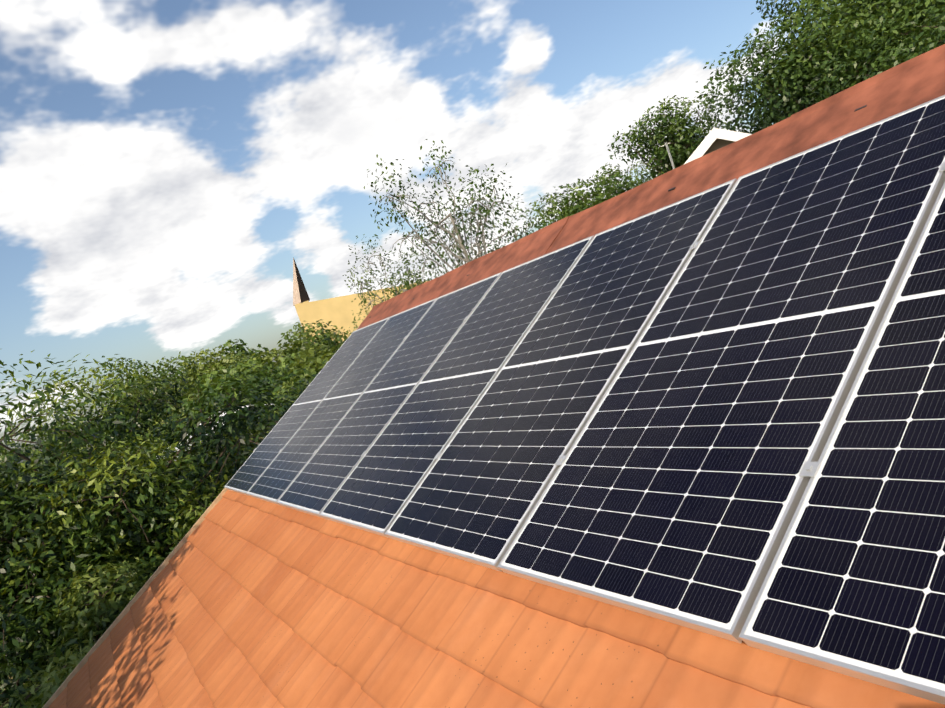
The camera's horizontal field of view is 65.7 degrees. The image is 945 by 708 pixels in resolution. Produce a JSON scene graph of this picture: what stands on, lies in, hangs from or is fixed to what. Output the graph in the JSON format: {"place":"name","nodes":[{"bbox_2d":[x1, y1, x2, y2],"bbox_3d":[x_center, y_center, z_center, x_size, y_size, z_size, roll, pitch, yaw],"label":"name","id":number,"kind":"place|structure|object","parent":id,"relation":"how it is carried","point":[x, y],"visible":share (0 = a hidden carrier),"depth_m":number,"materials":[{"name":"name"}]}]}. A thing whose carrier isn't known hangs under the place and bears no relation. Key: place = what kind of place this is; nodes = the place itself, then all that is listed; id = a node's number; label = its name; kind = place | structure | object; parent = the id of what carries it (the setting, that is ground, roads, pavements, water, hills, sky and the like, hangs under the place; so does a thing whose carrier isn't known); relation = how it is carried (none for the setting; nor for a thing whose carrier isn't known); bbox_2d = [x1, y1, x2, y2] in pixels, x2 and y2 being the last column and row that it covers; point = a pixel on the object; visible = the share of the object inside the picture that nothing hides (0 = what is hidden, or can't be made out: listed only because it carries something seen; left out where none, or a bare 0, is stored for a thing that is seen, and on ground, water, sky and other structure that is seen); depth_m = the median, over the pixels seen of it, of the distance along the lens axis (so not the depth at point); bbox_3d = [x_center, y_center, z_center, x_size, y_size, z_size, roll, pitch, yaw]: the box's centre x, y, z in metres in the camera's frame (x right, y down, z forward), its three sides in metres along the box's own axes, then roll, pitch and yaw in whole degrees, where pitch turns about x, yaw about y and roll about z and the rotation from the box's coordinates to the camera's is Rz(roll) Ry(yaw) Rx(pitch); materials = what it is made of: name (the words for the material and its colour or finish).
{"place":"outdoors","nodes":[
{"label":"outdoors","id":0,"kind":"place"},
{"bbox_2d":[0,437,14,462],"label":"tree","id":1,"kind":"object","parent":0,"point":[7,451],"visible":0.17,"depth_m":104.05,"materials":[{"name":"green plant"}]},
{"bbox_2d":[0,446,170,706],"bbox_3d":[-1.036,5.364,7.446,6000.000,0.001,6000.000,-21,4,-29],"label":"ground","id":2,"kind":"structure","parent":0,"point":[47,458],"depth_m":103.09,"materials":[{"name":"green plant"}]},
{"bbox_2d":[41,415,102,462],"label":"tree","id":3,"kind":"object","parent":2,"relation":"on","point":[72,436],"depth_m":146.64,"materials":[{"name":"green plant"}]},
{"bbox_2d":[0,561,152,707],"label":"shrub","id":4,"kind":"object","parent":2,"relation":"on","point":[55,677],"visible":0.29,"depth_m":9.00,"materials":[{"name":"green plant"}]},
{"bbox_2d":[0,492,170,683],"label":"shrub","id":5,"kind":"object","parent":2,"relation":"on","point":[42,663],"depth_m":11.46,"materials":[{"name":"green plant"}]},
{"bbox_2d":[87,352,205,472],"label":"tree","id":6,"kind":"object","parent":2,"relation":"on","point":[137,368],"visible":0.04,"depth_m":49.65,"materials":[{"name":"green plant"}]},
{"bbox_2d":[0,350,325,707],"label":"tree","id":7,"kind":"object","parent":2,"relation":"on","point":[62,535],"visible":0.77,"depth_m":11.01,"materials":[{"name":"green plant"}]},
{"bbox_2d":[123,346,244,465],"bbox_3d":[-14.422,3.646,39.213,8.374,8.041,6.429,-21,4,-29],"label":"tree","id":8,"kind":"object","parent":2,"relation":"on","point":[191,376],"visible":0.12,"depth_m":38.44,"materials":[{"name":"green plant"}]},
{"bbox_2d":[164,351,247,401],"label":"tree","id":9,"kind":"object","parent":2,"relation":"on","point":[238,357],"visible":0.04,"depth_m":43.77,"materials":[{"name":"green plant"}]},
{"bbox_2d":[169,420,264,493],"bbox_3d":[-4.803,3.618,18.074,4.042,4.439,4.996,-18,4,11],"label":"tree","id":10,"kind":"object","parent":2,"relation":"on","point":[245,441],"depth_m":17.94,"materials":[{"name":"green plant"}]},
{"bbox_2d":[156,404,280,461],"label":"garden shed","id":11,"kind":"structure","parent":2,"relation":"on","point":[223,424],"depth_m":22.48,"materials":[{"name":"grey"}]},
{"bbox_2d":[199,421,272,511],"bbox_3d":[-2.783,3.212,13.934,4.093,4.421,3.200,-20,4,-12],"label":"tree","id":12,"kind":"object","parent":2,"relation":"on","point":[247,450],"depth_m":12.90,"materials":[{"name":"green plant"}]},
{"bbox_2d":[219,339,269,370],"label":"tree","id":13,"kind":"object","parent":2,"relation":"on","point":[241,349],"visible":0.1,"depth_m":122.93,"materials":[{"name":"green plant"}]},
{"bbox_2d":[193,352,314,433],"bbox_3d":[-7.734,2.979,28.312,6.262,6.283,5.306,-19,4,-4],"label":"tree","id":14,"kind":"object","parent":2,"relation":"on","point":[242,368],"visible":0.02,"depth_m":28.05,"materials":[{"name":"green plant"}]},
{"bbox_2d":[258,376,314,435],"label":"tree","id":15,"kind":"object","parent":2,"relation":"on","point":[310,381],"depth_m":18.23,"materials":[{"name":"green plant"}]},
{"bbox_2d":[235,319,342,403],"bbox_3d":[-8.770,2.251,37.187,7.644,7.292,7.569,-19,4,4],"label":"tree","id":16,"kind":"object","parent":2,"relation":"on","point":[297,346],"visible":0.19,"depth_m":36.22,"materials":[{"name":"green plant"}]},
{"bbox_2d":[271,343,341,410],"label":"tree","id":17,"kind":"object","parent":2,"relation":"on","point":[324,355],"visible":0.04,"depth_m":25.32,"materials":[{"name":"green plant"}]},
{"bbox_2d":[320,325,352,349],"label":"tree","id":18,"kind":"object","parent":2,"relation":"on","point":[345,338],"visible":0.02,"depth_m":43.40,"materials":[{"name":"green plant"}]},
{"bbox_2d":[342,234,447,330],"bbox_3d":[-1.189,0.273,20.810,3.483,8.048,3.681,-21,4,-29],"label":"birch tree","id":19,"kind":"object","parent":2,"relation":"on","point":[366,283],"visible":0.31,"depth_m":20.59,"materials":[{"name":"green plant"}]},
{"bbox_2d":[363,139,548,295],"bbox_3d":[0.471,-0.443,16.214,4.094,8.892,3.306,-18,4,22],"label":"birch tree","id":20,"kind":"object","parent":2,"relation":"on","point":[461,245],"visible":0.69,"depth_m":15.91,"materials":[{"name":"green plant"}]},
{"bbox_2d":[524,175,615,229],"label":"ridge tree","id":21,"kind":"object","parent":2,"relation":"on","point":[572,208],"visible":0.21,"depth_m":31.58,"materials":[{"name":"green plant"}]},
{"bbox_2d":[563,158,658,211],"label":"ridge tree","id":22,"kind":"object","parent":2,"relation":"on","point":[620,188],"visible":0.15,"depth_m":38.88,"materials":[{"name":"green plant"}]},
{"bbox_2d":[660,142,674,168],"bbox_3d":[5.859,-1.623,17.956,0.243,7.386,0.054,-17,4,34],"label":"pole","id":23,"kind":"object","parent":2,"relation":"on","point":[669,154],"visible":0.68,"depth_m":17.72,"materials":[{"name":"grey metal"}]},
{"bbox_2d":[608,91,730,177],"bbox_3d":[10.313,-6.088,33.193,5.147,11.038,6.398,-17,4,32],"label":"ridge tree","id":24,"kind":"object","parent":2,"relation":"on","point":[682,140],"visible":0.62,"depth_m":31.44,"materials":[{"name":"green plant"}]},
{"bbox_2d":[684,128,751,163],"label":"neighbour house","id":25,"kind":"structure","parent":2,"relation":"on","point":[715,139],"depth_m":18.82,"materials":[{"name":"white paint"}]},
{"bbox_2d":[751,0,869,115],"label":"ridge tree","id":26,"kind":"object","parent":2,"relation":"on","point":[767,5],"visible":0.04,"depth_m":29.28,"materials":[{"name":"green plant"}]},
{"bbox_2d":[690,0,944,135],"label":"ridge tree","id":27,"kind":"object","parent":2,"relation":"on","point":[861,10],"visible":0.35,"depth_m":21.08,"materials":[{"name":"green plant"}]},
{"bbox_2d":[722,0,944,133],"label":"ridge tree","id":28,"kind":"object","parent":2,"relation":"on","point":[927,10],"visible":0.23,"depth_m":18.89,"materials":[{"name":"green plant"}]},
{"bbox_2d":[841,0,944,89],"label":"ridge tree","id":29,"kind":"object","parent":2,"relation":"on","point":[929,40],"visible":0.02,"depth_m":16.20,"materials":[{"name":"green plant"}]},
{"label":"house","id":30,"kind":"structure","parent":2,"relation":"on"},
{"bbox_2d":[42,325,359,707],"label":"bargeboards","id":31,"kind":"object","parent":30,"relation":"on","point":[106,634],"visible":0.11,"depth_m":6.83,"materials":[{"name":"brown wood"}]},
{"bbox_2d":[48,490,944,707],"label":"roof tiles","id":32,"kind":"object","parent":30,"relation":"on","point":[244,601],"visible":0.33,"depth_m":3.02,"materials":[{"name":"tile"}]},
{"bbox_2d":[225,95,944,704],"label":"solar panel frames","id":33,"kind":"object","parent":32,"relation":"on","point":[761,579],"depth_m":2.10,"materials":[{"name":"silver metal"}]},
{"bbox_2d":[225,97,944,690],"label":"solar panel gridlines","id":34,"kind":"object","parent":33,"relation":"in","point":[897,673],"visible":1,"depth_m":2.34,"materials":[{"name":"white metal"}]},
{"bbox_2d":[226,98,944,683],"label":"solar panels","id":35,"kind":"object","parent":33,"relation":"in","point":[844,634],"visible":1,"depth_m":2.48,"materials":[{"name":"glass"}]},
{"bbox_2d":[357,44,944,329],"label":"ridge flashing","id":36,"kind":"object","parent":32,"relation":"on","point":[909,84],"visible":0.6,"depth_m":3.69,"materials":[{"name":"red paint"}]},
{"bbox_2d":[293,257,427,342],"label":"building","id":37,"kind":"structure","parent":0,"point":[341,311],"depth_m":117.42,"materials":[{"name":"beige paint"}]},
{"bbox_2d":[0,0,855,466],"label":"sky","id":38,"kind":"structure","parent":0,"point":[166,166],"materials":[{"name":"blue"}]}
]}

